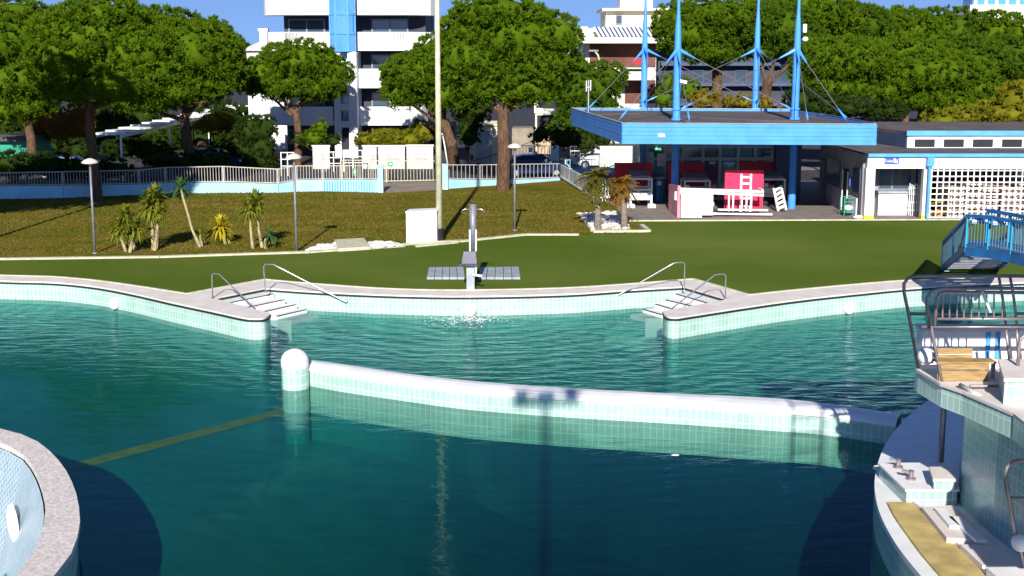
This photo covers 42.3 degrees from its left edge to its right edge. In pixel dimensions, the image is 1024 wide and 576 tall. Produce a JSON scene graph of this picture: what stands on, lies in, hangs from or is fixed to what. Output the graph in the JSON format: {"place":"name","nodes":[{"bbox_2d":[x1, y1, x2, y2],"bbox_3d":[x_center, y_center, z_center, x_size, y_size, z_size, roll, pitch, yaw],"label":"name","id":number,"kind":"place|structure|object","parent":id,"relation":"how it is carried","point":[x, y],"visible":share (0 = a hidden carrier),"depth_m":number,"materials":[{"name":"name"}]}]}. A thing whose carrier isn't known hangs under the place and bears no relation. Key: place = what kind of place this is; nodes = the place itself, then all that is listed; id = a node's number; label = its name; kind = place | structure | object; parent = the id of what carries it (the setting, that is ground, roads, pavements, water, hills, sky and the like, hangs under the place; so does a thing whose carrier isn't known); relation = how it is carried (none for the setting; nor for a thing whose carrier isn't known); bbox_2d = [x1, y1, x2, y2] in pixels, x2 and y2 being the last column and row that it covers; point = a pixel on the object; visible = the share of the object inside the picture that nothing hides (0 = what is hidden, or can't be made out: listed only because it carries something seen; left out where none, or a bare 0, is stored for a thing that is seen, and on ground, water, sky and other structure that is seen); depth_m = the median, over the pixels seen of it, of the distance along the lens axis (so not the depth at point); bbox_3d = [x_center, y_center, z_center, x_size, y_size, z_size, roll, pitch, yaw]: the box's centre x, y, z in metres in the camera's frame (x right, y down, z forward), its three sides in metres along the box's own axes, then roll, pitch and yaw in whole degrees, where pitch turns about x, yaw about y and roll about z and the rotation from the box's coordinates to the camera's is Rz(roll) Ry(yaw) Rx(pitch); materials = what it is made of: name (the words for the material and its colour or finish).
{"place":"outdoors","nodes":[
{"label":"outdoors","id":0,"kind":"place"},
{"bbox_2d":[0,86,655,256],"bbox_3d":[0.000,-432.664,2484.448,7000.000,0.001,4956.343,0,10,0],"label":"ground","id":1,"kind":"structure","parent":0,"point":[547,186],"depth_m":65.06,"materials":[{"name":"plant"}]},
{"bbox_2d":[0,0,59,161],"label":"pine tree","id":2,"kind":"object","parent":1,"relation":"on","point":[21,97],"visible":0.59,"depth_m":89.03,"materials":[{"name":"green plant"}]},
{"bbox_2d":[0,148,134,182],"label":"bush","id":3,"kind":"object","parent":1,"relation":"on","point":[19,161],"visible":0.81,"depth_m":80.39,"materials":[{"name":"green plant"}]},
{"bbox_2d":[19,0,189,199],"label":"pine tree","id":4,"kind":"object","parent":1,"relation":"on","point":[104,53],"visible":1,"depth_m":70.89,"materials":[{"name":"green plant"}]},
{"bbox_2d":[104,203,150,252],"bbox_3d":[-15.646,-2.454,53.997,2.181,2.012,1.978,0,10,0],"label":"yucca","id":5,"kind":"object","parent":1,"relation":"on","point":[128,220],"visible":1,"depth_m":53.85,"materials":[{"name":"green plant"}]},
{"bbox_2d":[135,181,173,250],"bbox_3d":[-14.780,-2.971,54.542,1.950,2.817,1.928,0,10,0],"label":"yucca","id":6,"kind":"object","parent":1,"relation":"on","point":[155,208],"visible":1,"depth_m":54.26,"materials":[{"name":"green plant"}]},
{"bbox_2d":[111,13,255,171],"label":"pine tree","id":7,"kind":"object","parent":1,"relation":"on","point":[214,69],"visible":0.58,"depth_m":88.14,"materials":[{"name":"green plant"}]},
{"bbox_2d":[168,176,200,246],"bbox_3d":[-13.776,-3.185,55.234,1.373,3.025,1.481,-6,12,-30],"label":"yucca","id":8,"kind":"object","parent":1,"relation":"on","point":[180,183],"visible":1,"depth_m":55.12,"materials":[{"name":"green plant"}]},
{"bbox_2d":[0,165,377,198],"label":"fence","id":9,"kind":"object","parent":1,"relation":"on","point":[61,190],"visible":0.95,"depth_m":76.71,"materials":[{"name":"metal"}]},
{"bbox_2d":[206,213,234,243],"bbox_3d":[-12.396,-2.528,56.390,1.570,1.436,1.559,0,10,0],"label":"yucca","id":10,"kind":"object","parent":1,"relation":"on","point":[222,229],"visible":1,"depth_m":56.23,"materials":[{"name":"yellow plant"}]},
{"bbox_2d":[236,187,274,248],"bbox_3d":[-10.719,-2.930,55.029,1.787,2.564,1.813,0,10,0],"label":"yucca","id":11,"kind":"object","parent":1,"relation":"on","point":[252,203],"visible":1,"depth_m":54.82,"materials":[{"name":"green plant"}]},
{"bbox_2d":[0,233,578,259],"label":"kerb","id":12,"kind":"structure","parent":1,"relation":"on","point":[259,253],"depth_m":53.22,"materials":[{"name":"concrete"}]},
{"bbox_2d":[334,238,370,251],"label":"stone slab","id":13,"kind":"structure","parent":1,"relation":"on","point":[353,244],"depth_m":55.23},
{"bbox_2d":[340,160,429,182],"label":"gate","id":14,"kind":"structure","parent":1,"relation":"on","point":[341,170],"depth_m":82.86,"materials":[{"name":"metal"}]},
{"bbox_2d":[405,208,461,246],"bbox_3d":[-3.441,-2.624,56.730,2.715,1.446,1.769,-7,12,-35],"label":"electric cabinet","id":15,"kind":"object","parent":1,"relation":"on","point":[422,225],"visible":0.87,"depth_m":56.40,"materials":[{"name":"metal"}]},
{"bbox_2d":[435,0,443,240],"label":"floodlight pole","id":16,"kind":"object","parent":1,"relation":"on","point":[438,142],"visible":0.88,"depth_m":56.27,"materials":[{"name":"metal"}]},
{"bbox_2d":[448,163,559,188],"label":"fence","id":17,"kind":"object","parent":1,"relation":"on","point":[461,182],"visible":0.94,"depth_m":80.89,"materials":[{"name":"metal"}]},
{"bbox_2d":[424,0,585,190],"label":"pine tree","id":18,"kind":"object","parent":1,"relation":"on","point":[511,55],"visible":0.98,"depth_m":75.30,"materials":[{"name":"green plant"}]},
{"bbox_2d":[576,210,629,229],"bbox_3d":[4.385,-3.295,63.954,2.324,0.168,7.021,0,10,0],"label":"gravel patch","id":19,"kind":"object","parent":1,"relation":"on","point":[612,221],"visible":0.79,"depth_m":63.62,"materials":[{"name":"gravel"}]},
{"bbox_2d":[574,167,616,229],"bbox_3d":[3.866,-4.063,60.400,2.023,2.904,1.855,-5,11,-27],"label":"palm tree","id":20,"kind":"object","parent":19,"relation":"on","point":[596,181],"visible":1,"depth_m":60.09,"materials":[{"name":"green plant"}]},
{"bbox_2d":[605,175,641,228],"bbox_3d":[5.034,-3.941,60.854,1.884,2.514,1.743,-7,12,-35],"label":"palm tree","id":21,"kind":"object","parent":19,"relation":"on","point":[621,189],"visible":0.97,"depth_m":60.61,"materials":[{"name":"brown plant"}]},
{"bbox_2d":[629,219,1020,220],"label":"kerb","id":22,"kind":"structure","parent":1,"relation":"on","point":[800,220],"depth_m":64.19,"materials":[{"name":"concrete"}]},
{"bbox_2d":[941,209,1023,270],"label":"blue bridge","id":23,"kind":"structure","parent":1,"relation":"on","point":[960,250],"depth_m":40.78,"materials":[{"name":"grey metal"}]},
{"bbox_2d":[264,0,434,157],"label":"apartment block","id":24,"kind":"structure","parent":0,"point":[366,37],"depth_m":102.72,"materials":[{"name":"paint"}]},
{"bbox_2d":[288,19,324,31],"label":"window","id":25,"kind":"structure","parent":24,"relation":"in","point":[294,25],"depth_m":104.09,"materials":[{"name":"glass"}]},
{"bbox_2d":[371,19,407,31],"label":"window","id":26,"kind":"structure","parent":24,"relation":"in","point":[377,25],"depth_m":104.09,"materials":[{"name":"glass"}]},
{"bbox_2d":[384,180,442,192],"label":"driveway","id":27,"kind":"structure","parent":0,"point":[402,186],"depth_m":80.64,"materials":[{"name":"concrete"}]},
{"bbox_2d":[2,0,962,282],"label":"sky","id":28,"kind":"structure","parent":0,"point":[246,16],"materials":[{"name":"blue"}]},
{"bbox_2d":[0,289,1023,575],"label":"pool floor","id":29,"kind":"structure","parent":0,"point":[258,499],"depth_m":34.17,"materials":[{"name":"tile"}]},
{"bbox_2d":[0,429,79,575],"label":"round basin","id":30,"kind":"object","parent":29,"relation":"on","point":[37,491],"visible":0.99,"depth_m":25.17,"materials":[{"name":"tile"}]},
{"bbox_2d":[63,408,282,469],"bbox_3d":[-8.668,3.965,35.379,0.560,0.008,7.155,8,13,39],"label":"pool floor stripe","id":31,"kind":"object","parent":29,"relation":"on","point":[163,442],"visible":0.9,"depth_m":35.00,"materials":[{"name":"tile"}]},
{"bbox_2d":[224,293,339,341],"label":"pool steps","id":32,"kind":"structure","parent":29,"relation":"on","point":[277,308],"depth_m":44.08,"materials":[{"name":"tile"}]},
{"bbox_2d":[0,274,1023,376],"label":"pool wall","id":33,"kind":"structure","parent":29,"relation":"on","point":[737,311],"depth_m":44.55,"materials":[{"name":"tile"}]},
{"bbox_2d":[281,348,901,575],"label":"divider wall","id":34,"kind":"structure","parent":29,"relation":"on","point":[789,491],"depth_m":31.80,"materials":[{"name":"white tile"}]},
{"bbox_2d":[605,291,716,337],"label":"pool steps","id":35,"kind":"structure","parent":29,"relation":"on","point":[692,299],"depth_m":44.16,"materials":[{"name":"tile"}]},
{"bbox_2d":[870,400,1023,575],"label":"round platform","id":36,"kind":"structure","parent":29,"relation":"on","point":[915,538],"depth_m":22.65,"materials":[{"name":"white tile"}]},
{"bbox_2d":[878,457,959,504],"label":"spout plinth","id":37,"kind":"structure","parent":36,"relation":"on","point":[906,482],"depth_m":24.22,"materials":[{"name":"tile"}]},
{"bbox_2d":[929,467,955,489],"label":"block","id":38,"kind":"structure","parent":37,"relation":"on","point":[942,478],"depth_m":23.69,"materials":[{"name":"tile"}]},
{"bbox_2d":[914,324,1023,553],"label":"slide tower","id":39,"kind":"structure","parent":36,"relation":"on","point":[992,440],"depth_m":22.40,"materials":[{"name":"white tile"}]},
{"bbox_2d":[902,274,1023,368],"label":"guard rail","id":40,"kind":"object","parent":39,"relation":"on","point":[998,276],"visible":0.75,"depth_m":23.34,"materials":[{"name":"metal"}]},
{"bbox_2d":[932,348,996,380],"bbox_3d":[7.722,1.310,22.627,1.006,0.505,0.360,0,10,0],"label":"wooden seat","id":41,"kind":"object","parent":39,"relation":"on","point":[962,368],"visible":0.88,"depth_m":22.50,"materials":[{"name":"brown wood"}]},
{"bbox_2d":[921,286,1023,381],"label":"guard rail","id":42,"kind":"object","parent":39,"relation":"on","point":[930,326],"visible":0.77,"depth_m":22.34,"materials":[{"name":"metal"}]},
{"bbox_2d":[933,290,1023,325],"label":"railing","id":43,"kind":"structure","parent":39,"relation":"on","point":[939,294],"depth_m":21.93,"materials":[{"name":"metal"}]},
{"bbox_2d":[1004,458,1023,567],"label":"guard rail","id":44,"kind":"object","parent":36,"relation":"on","point":[1009,497],"visible":0.87,"depth_m":20.67,"materials":[{"name":"metal"}]},
{"bbox_2d":[0,220,1023,293],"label":"turf","id":45,"kind":"structure","parent":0,"point":[750,257],"depth_m":51.60,"materials":[{"name":"plant"}]},
{"bbox_2d":[427,204,519,288],"bbox_3d":[-1.409,-1.744,47.141,3.405,2.964,4.777,0,10,0],"label":"deck shower","id":46,"kind":"object","parent":45,"relation":"on","point":[469,261],"visible":1,"depth_m":45.44,"materials":[{"name":"metal"}]},
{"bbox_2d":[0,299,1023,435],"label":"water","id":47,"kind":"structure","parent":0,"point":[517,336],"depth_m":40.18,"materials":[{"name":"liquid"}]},
{"bbox_2d":[0,170,1023,180],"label":"road","id":48,"kind":"structure","parent":0,"point":[809,175],"depth_m":87.91,"materials":[{"name":"asphalt"}]},
{"bbox_2d":[136,146,232,175],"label":"bush","id":49,"kind":"object","parent":48,"relation":"on","point":[165,158],"visible":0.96,"depth_m":85.36,"materials":[{"name":"green plant"}]},
{"bbox_2d":[510,153,568,177],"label":"parked car","id":50,"kind":"object","parent":48,"relation":"on","point":[533,161],"visible":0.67,"depth_m":86.26,"materials":[{"name":"blue metal"}]},
{"bbox_2d":[599,146,637,167],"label":"garden wall","id":51,"kind":"structure","parent":48,"relation":"on","point":[625,154],"depth_m":90.56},
{"bbox_2d":[512,103,555,154],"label":"house","id":52,"kind":"structure","parent":0,"point":[542,117],"depth_m":106.63,"materials":[{"name":"paint"}]},
{"bbox_2d":[51,90,1022,169],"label":"street pavement","id":53,"kind":"structure","parent":0,"point":[525,117],"depth_m":108.33,"materials":[{"name":"concrete"}]},
{"bbox_2d":[0,134,51,157],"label":"green kiosk","id":54,"kind":"object","parent":53,"relation":"on","point":[17,142],"visible":0.37,"depth_m":95.70,"materials":[{"name":"plastic"}]},
{"bbox_2d":[0,106,85,150],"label":"hedge","id":55,"kind":"object","parent":53,"relation":"on","point":[17,127],"visible":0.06,"depth_m":110.15,"materials":[{"name":"green plant"}]},
{"bbox_2d":[32,102,98,151],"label":"bush","id":56,"kind":"object","parent":53,"relation":"on","point":[61,125],"visible":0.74,"depth_m":97.84,"materials":[{"name":"brown plant"}]},
{"bbox_2d":[60,136,175,165],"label":"bush","id":57,"kind":"object","parent":53,"relation":"on","point":[131,149],"visible":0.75,"depth_m":89.00,"materials":[{"name":"green plant"}]},
{"bbox_2d":[77,103,191,149],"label":"hedge","id":58,"kind":"object","parent":53,"relation":"on","point":[107,119],"visible":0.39,"depth_m":109.46,"materials":[{"name":"green plant"}]},
{"bbox_2d":[96,105,247,180],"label":"pergola","id":59,"kind":"object","parent":53,"relation":"on","point":[147,126],"visible":0.53,"depth_m":92.56,"materials":[{"name":"white paint"}]},
{"bbox_2d":[137,2,251,148],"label":"pine tree","id":60,"kind":"object","parent":53,"relation":"on","point":[169,12],"visible":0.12,"depth_m":130.96,"materials":[{"name":"green plant"}]},
{"bbox_2d":[178,97,255,149],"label":"hedge","id":61,"kind":"object","parent":53,"relation":"on","point":[216,140],"visible":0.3,"depth_m":111.40,"materials":[{"name":"green plant"}]},
{"bbox_2d":[193,110,241,148],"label":"tree","id":62,"kind":"object","parent":53,"relation":"on","point":[206,123],"visible":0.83,"depth_m":97.01,"materials":[{"name":"green plant"}]},
{"bbox_2d":[223,112,279,171],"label":"hedge","id":63,"kind":"object","parent":53,"relation":"on","point":[250,144],"visible":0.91,"depth_m":92.27,"materials":[{"name":"green plant"}]},
{"bbox_2d":[246,28,287,149],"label":"white house","id":64,"kind":"structure","parent":53,"relation":"on","point":[256,105],"depth_m":111.05,"materials":[{"name":"paint"}]},
{"bbox_2d":[235,35,356,166],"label":"pine tree","id":65,"kind":"object","parent":53,"relation":"on","point":[302,72],"visible":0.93,"depth_m":94.51,"materials":[{"name":"green plant"}]},
{"bbox_2d":[300,117,328,146],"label":"bush","id":66,"kind":"object","parent":53,"relation":"on","point":[314,136],"visible":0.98,"depth_m":94.16,"materials":[{"name":"green plant"}]},
{"bbox_2d":[377,145,405,168],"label":"garden wall","id":67,"kind":"structure","parent":53,"relation":"on","point":[391,152],"depth_m":92.78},
{"bbox_2d":[353,118,434,147],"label":"hedge","id":68,"kind":"object","parent":53,"relation":"on","point":[416,132],"visible":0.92,"depth_m":95.13,"materials":[{"name":"green plant"}]},
{"bbox_2d":[406,144,433,168],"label":"garden wall","id":69,"kind":"structure","parent":53,"relation":"on","point":[423,152],"depth_m":92.81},
{"bbox_2d":[376,30,479,166],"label":"pine tree","id":70,"kind":"object","parent":53,"relation":"on","point":[406,80],"visible":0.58,"depth_m":91.34,"materials":[{"name":"green plant"}]},
{"bbox_2d":[469,121,497,162],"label":"garage","id":71,"kind":"structure","parent":53,"relation":"on","point":[488,146],"depth_m":97.66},
{"bbox_2d":[477,131,491,162],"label":"door","id":72,"kind":"structure","parent":71,"relation":"in","point":[484,149],"depth_m":97.64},
{"bbox_2d":[451,101,548,161],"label":"bush","id":73,"kind":"object","parent":53,"relation":"on","point":[471,119],"visible":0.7,"depth_m":93.05,"materials":[{"name":"green plant"}]},
{"bbox_2d":[547,123,614,160],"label":"bush","id":74,"kind":"object","parent":53,"relation":"on","point":[566,137],"visible":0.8,"depth_m":91.12,"materials":[{"name":"green plant"}]},
{"bbox_2d":[546,55,630,152],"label":"pine tree","id":75,"kind":"object","parent":53,"relation":"on","point":[602,79],"visible":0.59,"depth_m":98.44,"materials":[{"name":"green plant"}]},
{"bbox_2d":[651,70,701,107],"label":"bush","id":76,"kind":"object","parent":53,"relation":"on","point":[663,100],"visible":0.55,"depth_m":98.67,"materials":[{"name":"green plant"}]},
{"bbox_2d":[649,0,763,107],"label":"pine tree","id":77,"kind":"object","parent":53,"relation":"on","point":[710,35],"visible":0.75,"depth_m":101.81,"materials":[{"name":"green plant"}]},
{"bbox_2d":[686,88,773,108],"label":"bush","id":78,"kind":"object","parent":53,"relation":"on","point":[733,102],"visible":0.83,"depth_m":96.72,"materials":[{"name":"green plant"}]},
{"bbox_2d":[736,0,830,107],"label":"pine tree","id":79,"kind":"object","parent":53,"relation":"on","point":[777,29],"visible":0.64,"depth_m":100.76,"materials":[{"name":"green plant"}]},
{"bbox_2d":[748,0,863,42],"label":"pine tree","id":80,"kind":"object","parent":53,"relation":"on","point":[840,17],"visible":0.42,"depth_m":118.88,"materials":[{"name":"green plant"}]},
{"bbox_2d":[777,31,909,109],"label":"pine tree","id":81,"kind":"object","parent":53,"relation":"on","point":[844,65],"visible":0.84,"depth_m":89.88,"materials":[{"name":"green plant"}]},
{"bbox_2d":[834,0,902,117],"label":"pine tree","id":82,"kind":"object","parent":53,"relation":"on","point":[873,25],"visible":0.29,"depth_m":123.99,"materials":[{"name":"green plant"}]},
{"bbox_2d":[863,28,962,121],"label":"pine tree","id":83,"kind":"object","parent":53,"relation":"on","point":[904,42],"visible":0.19,"depth_m":114.23,"materials":[{"name":"green plant"}]},
{"bbox_2d":[876,3,954,121],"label":"pine tree","id":84,"kind":"object","parent":53,"relation":"on","point":[909,21],"visible":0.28,"depth_m":130.45,"materials":[{"name":"green plant"}]},
{"bbox_2d":[880,45,1002,121],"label":"pine tree","id":85,"kind":"object","parent":53,"relation":"on","point":[945,79],"visible":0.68,"depth_m":91.52,"materials":[{"name":"green plant"}]},
{"bbox_2d":[912,4,986,43],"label":"pine tree","id":86,"kind":"object","parent":53,"relation":"on","point":[955,21],"visible":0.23,"depth_m":133.78,"materials":[{"name":"green plant"}]},
{"bbox_2d":[942,33,1022,82],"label":"pine tree","id":87,"kind":"object","parent":53,"relation":"on","point":[994,54],"visible":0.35,"depth_m":118.54,"materials":[{"name":"green plant"}]},
{"bbox_2d":[961,8,1023,44],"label":"pine tree","id":88,"kind":"object","parent":53,"relation":"on","point":[1005,23],"visible":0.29,"depth_m":132.71,"materials":[{"name":"green plant"}]},
{"bbox_2d":[990,33,1023,91],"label":"pine tree","id":89,"kind":"object","parent":53,"relation":"on","point":[1013,39],"visible":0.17,"depth_m":120.84,"materials":[{"name":"green plant"}]},
{"bbox_2d":[576,0,667,142],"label":"cream apartment house","id":90,"kind":"structure","parent":0,"point":[617,35],"depth_m":118.19,"materials":[{"name":"white paint"}]},
{"bbox_2d":[655,43,791,109],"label":"shaded building","id":91,"kind":"structure","parent":0,"point":[736,70],"depth_m":126.35,"materials":[{"name":"grey stone"}]},
{"bbox_2d":[603,166,1023,220],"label":"paving","id":92,"kind":"structure","parent":0,"point":[809,205],"depth_m":67.91,"materials":[{"name":"concrete"}]},
{"bbox_2d":[614,163,655,207],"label":"service cart","id":93,"kind":"object","parent":92,"relation":"on","point":[641,173],"visible":0.66,"depth_m":71.00,"materials":[{"name":"white paint"}]},
{"bbox_2d":[667,163,713,204],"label":"service cart","id":94,"kind":"object","parent":92,"relation":"on","point":[692,175],"visible":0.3,"depth_m":72.30,"materials":[{"name":"red paint"}]},
{"bbox_2d":[680,193,702,218],"bbox_3d":[8.783,-4.024,65.030,1.075,1.203,0.760,0,10,0],"label":"white cupboard","id":95,"kind":"object","parent":92,"relation":"on","point":[690,205],"visible":1,"depth_m":64.69,"materials":[{"name":"paint"}]},
{"bbox_2d":[639,144,801,201],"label":"glass hall","id":96,"kind":"structure","parent":92,"relation":"on","point":[717,160],"depth_m":72.63,"materials":[{"name":"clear glass"}]},
{"bbox_2d":[674,188,771,214],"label":"tipped lifeguard stand","id":97,"kind":"object","parent":92,"relation":"on","point":[707,201],"visible":0.91,"depth_m":65.25,"materials":[{"name":"white paint"}]},
{"bbox_2d":[571,0,876,208],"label":"blue canopy","id":98,"kind":"object","parent":92,"relation":"on","point":[793,127],"visible":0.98,"depth_m":67.43,"materials":[{"name":"metal"}]},
{"bbox_2d":[724,170,763,211],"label":"rescue board","id":99,"kind":"object","parent":92,"relation":"on","point":[745,179],"visible":0.7,"depth_m":66.46,"materials":[{"name":"red paint"}]},
{"bbox_2d":[740,162,787,204],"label":"service cart","id":100,"kind":"object","parent":92,"relation":"on","point":[771,175],"visible":0.48,"depth_m":72.43,"materials":[{"name":"red paint"}]},
{"bbox_2d":[781,83,911,121],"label":"shrub","id":101,"kind":"object","parent":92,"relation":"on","point":[885,109],"visible":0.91,"depth_m":86.51,"materials":[{"name":"green plant"}]},
{"bbox_2d":[819,122,1023,218],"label":"service wing","id":102,"kind":"structure","parent":92,"relation":"on","point":[931,156],"depth_m":66.36,"materials":[{"name":"paint"}]},
{"bbox_2d":[878,169,910,189],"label":"window","id":103,"kind":"structure","parent":102,"relation":"in","point":[888,179],"depth_m":66.37,"materials":[{"name":"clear glass"}]},
{"bbox_2d":[937,185,965,216],"bbox_3d":[21.788,-4.345,65.647,0.860,1.620,1.850,0,10,0],"label":"lounger stack","id":104,"kind":"object","parent":102,"relation":"on","point":[957,202],"visible":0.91,"depth_m":64.87,"materials":[{"name":"white paint"}]},
{"bbox_2d":[954,180,983,214],"bbox_3d":[22.648,-4.484,65.745,0.860,1.860,1.850,0,10,0],"label":"lounger stack","id":105,"kind":"object","parent":102,"relation":"on","point":[970,185],"visible":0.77,"depth_m":64.93,"materials":[{"name":"white paint"}]},
{"bbox_2d":[917,79,1023,121],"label":"shrub","id":106,"kind":"object","parent":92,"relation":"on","point":[1007,106],"visible":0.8,"depth_m":86.33,"materials":[{"name":"yellow plant"}]},
{"bbox_2d":[956,0,1023,25],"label":"distant hotel","id":107,"kind":"structure","parent":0,"point":[1007,5],"depth_m":413.12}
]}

